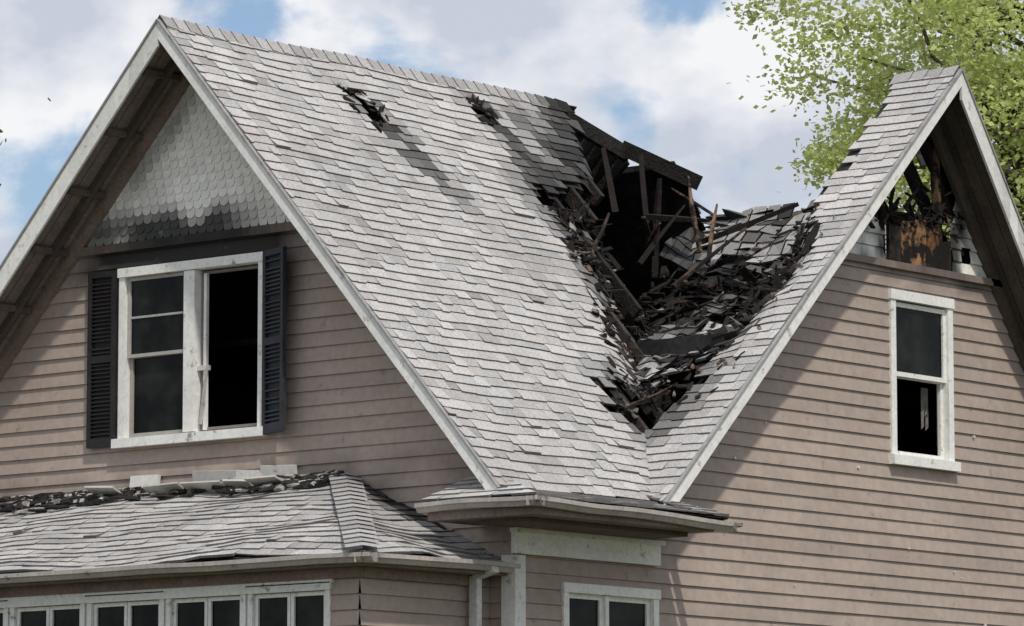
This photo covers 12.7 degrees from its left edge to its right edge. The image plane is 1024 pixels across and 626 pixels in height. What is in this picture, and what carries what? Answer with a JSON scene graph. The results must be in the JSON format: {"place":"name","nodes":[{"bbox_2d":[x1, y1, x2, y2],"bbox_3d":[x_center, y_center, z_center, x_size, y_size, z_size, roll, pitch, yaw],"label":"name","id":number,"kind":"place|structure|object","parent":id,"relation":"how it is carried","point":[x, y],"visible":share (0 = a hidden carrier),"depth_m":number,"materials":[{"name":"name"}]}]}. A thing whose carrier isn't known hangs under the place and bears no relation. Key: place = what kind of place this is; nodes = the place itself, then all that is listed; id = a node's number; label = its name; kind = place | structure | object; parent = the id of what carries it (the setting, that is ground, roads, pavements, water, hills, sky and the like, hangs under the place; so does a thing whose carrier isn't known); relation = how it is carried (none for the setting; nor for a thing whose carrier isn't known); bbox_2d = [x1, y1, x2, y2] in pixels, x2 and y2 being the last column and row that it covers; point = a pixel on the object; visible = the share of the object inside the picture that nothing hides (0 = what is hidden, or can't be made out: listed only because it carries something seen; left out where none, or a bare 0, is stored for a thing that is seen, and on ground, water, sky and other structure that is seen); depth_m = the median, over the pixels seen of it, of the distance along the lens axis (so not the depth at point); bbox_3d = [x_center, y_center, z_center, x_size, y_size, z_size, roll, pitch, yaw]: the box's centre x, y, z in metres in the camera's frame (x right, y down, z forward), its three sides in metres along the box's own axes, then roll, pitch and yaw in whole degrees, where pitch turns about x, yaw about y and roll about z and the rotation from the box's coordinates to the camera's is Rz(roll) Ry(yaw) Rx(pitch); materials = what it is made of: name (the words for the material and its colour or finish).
{"place":"outdoors","nodes":[
{"label":"outdoors","id":0,"kind":"place"},
{"bbox_2d":[0,76,970,573],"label":"roof deck","id":1,"kind":"structure","parent":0,"point":[232,306],"depth_m":42.22,"materials":[{"name":"black wood"}]},
{"bbox_2d":[0,0,1023,263],"label":"sky","id":2,"kind":"structure","parent":0,"point":[652,75],"materials":[{"name":"blue"}]},
{"bbox_2d":[849,201,986,277],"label":"gable clapboards","id":3,"kind":"object","parent":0,"point":[869,242],"visible":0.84,"depth_m":40.25,"materials":[{"name":"grey wood"}]},
{"bbox_2d":[865,134,972,270],"bbox_3d":[3.719,-0.653,40.203,0.340,2.277,2.805,-6,-9,39],"label":"gable framing","id":4,"kind":"object","parent":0,"point":[917,238],"visible":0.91,"depth_m":39.98,"materials":[{"name":"black wood"}]},
{"bbox_3d":[-0.713,6.294,39.734,7.440,1.300,9.690,-6,-9,39],"label":"foundation","id":5,"kind":"object","parent":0,"visible":0},
{"bbox_2d":[0,230,1023,625],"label":"clapboard siding","id":6,"kind":"object","parent":5,"relation":"on","point":[822,500],"visible":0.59,"depth_m":38.31,"materials":[{"name":"beige wood"}]},
{"bbox_2d":[0,562,506,597],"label":"porch soffit","id":7,"kind":"structure","parent":6,"relation":"attached to","point":[452,576],"depth_m":35.01,"materials":[{"name":"paint"}]},
{"bbox_2d":[0,251,960,625],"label":"window frames","id":8,"kind":"structure","parent":6,"relation":"attached to","point":[196,273],"depth_m":37.59,"materials":[{"name":"white wood"}]},
{"bbox_2d":[86,246,286,448],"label":"shutters","id":9,"kind":"object","parent":8,"relation":"attached to","point":[102,350],"visible":1,"depth_m":38.13,"materials":[{"name":"paint"}]},
{"bbox_2d":[0,275,941,625],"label":"window glass","id":10,"kind":"object","parent":8,"relation":"in","point":[158,393],"visible":1,"depth_m":37.87,"materials":[{"name":"black glass"}]},
{"bbox_2d":[921,388,927,430],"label":"torn curtains","id":11,"kind":"object","parent":8,"relation":"hanging from","point":[924,399],"visible":1,"depth_m":39.98,"materials":[{"name":"grey fabric"}]},
{"bbox_2d":[0,15,963,572],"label":"roof shingles","id":12,"kind":"object","parent":6,"relation":"on","point":[516,319],"visible":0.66,"depth_m":37.27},
{"bbox_2d":[82,465,297,494],"bbox_3d":[-2.710,1.390,37.387,2.373,0.223,0.283,-6,-9,39],"label":"flashing","id":13,"kind":"object","parent":12,"relation":"on","point":[207,480],"visible":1,"depth_m":37.19,"materials":[{"name":"white paint"}]},
{"bbox_2d":[0,470,446,529],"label":"burnt roof edge","id":14,"kind":"object","parent":12,"relation":"on","point":[50,501],"visible":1,"depth_m":37.67,"materials":[{"name":"brown wood"}]},
{"bbox_2d":[0,22,1023,505],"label":"rake fascia","id":15,"kind":"structure","parent":12,"relation":"attached to","point":[82,152],"depth_m":37.67,"materials":[{"name":"white paint"}]},
{"bbox_2d":[0,19,1023,503],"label":"drip edge","id":16,"kind":"object","parent":12,"relation":"attached to","point":[736,397],"visible":1,"depth_m":37.24,"materials":[{"name":"metal"}]},
{"bbox_2d":[77,222,1001,286],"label":"gable mouldings","id":17,"kind":"object","parent":12,"relation":"attached to","point":[221,235],"visible":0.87,"depth_m":38.24,"materials":[{"name":"grey wood"}]},
{"bbox_2d":[88,84,290,246],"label":"scalloped gable shingles","id":18,"kind":"object","parent":17,"relation":"attached to","point":[194,173],"visible":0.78,"depth_m":37.87,"materials":[{"name":"grey wood"}]},
{"bbox_2d":[351,93,812,432],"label":"charred rafters","id":19,"kind":"object","parent":12,"relation":"on","point":[593,140],"visible":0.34,"depth_m":40.60,"materials":[{"name":"brown wood"}]},
{"bbox_2d":[337,82,834,418],"bbox_3d":[1.072,-0.475,39.298,3.536,3.154,4.520,-6,-9,39],"label":"roof debris","id":20,"kind":"object","parent":12,"relation":"on","point":[661,305],"visible":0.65,"depth_m":39.66,"materials":[{"name":"black wood"}]},
{"bbox_2d":[635,199,815,381],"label":"torn shingles","id":21,"kind":"object","parent":12,"relation":"on","point":[681,252],"visible":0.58,"depth_m":40.48,"materials":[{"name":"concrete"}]},
{"bbox_2d":[801,208,885,252],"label":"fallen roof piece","id":22,"kind":"object","parent":12,"relation":"on","point":[885,233],"depth_m":41.25,"materials":[{"name":"black wood"}]},
{"bbox_2d":[0,41,1023,529],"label":"soffits","id":23,"kind":"object","parent":6,"relation":"on","point":[98,183],"visible":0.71,"depth_m":38.63,"materials":[{"name":"paint"}]},
{"bbox_2d":[501,527,665,625],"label":"corner trim","id":24,"kind":"structure","parent":6,"relation":"attached to","point":[541,542],"depth_m":35.55,"materials":[{"name":"white paint"}]},
{"bbox_2d":[428,506,713,538],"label":"boxed cornice","id":25,"kind":"structure","parent":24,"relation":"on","point":[546,518],"depth_m":35.02,"materials":[{"name":"paint"}]},
{"bbox_2d":[0,495,742,625],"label":"gutters","id":26,"kind":"object","parent":25,"relation":"attached to","point":[489,568],"visible":0.94,"depth_m":34.91,"materials":[{"name":"metal"}]},
{"bbox_2d":[207,248,936,554],"bbox_3d":[-0.626,1.932,40.312,7.400,7.500,9.600,-6,-9,39],"label":"burnt interior","id":27,"kind":"object","parent":5,"relation":"on","point":[232,386],"visible":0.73,"depth_m":39.79,"materials":[{"name":"black"}]},
{"bbox_3d":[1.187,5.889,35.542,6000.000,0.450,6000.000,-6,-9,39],"label":"ground","id":28,"kind":"structure","parent":0,"visible":0},
{"bbox_2d":[722,0,1023,240],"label":"deciduous tree","id":29,"kind":"object","parent":28,"relation":"on","point":[987,69],"visible":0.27,"depth_m":54.76,"materials":[{"name":"green plant"}]}
]}

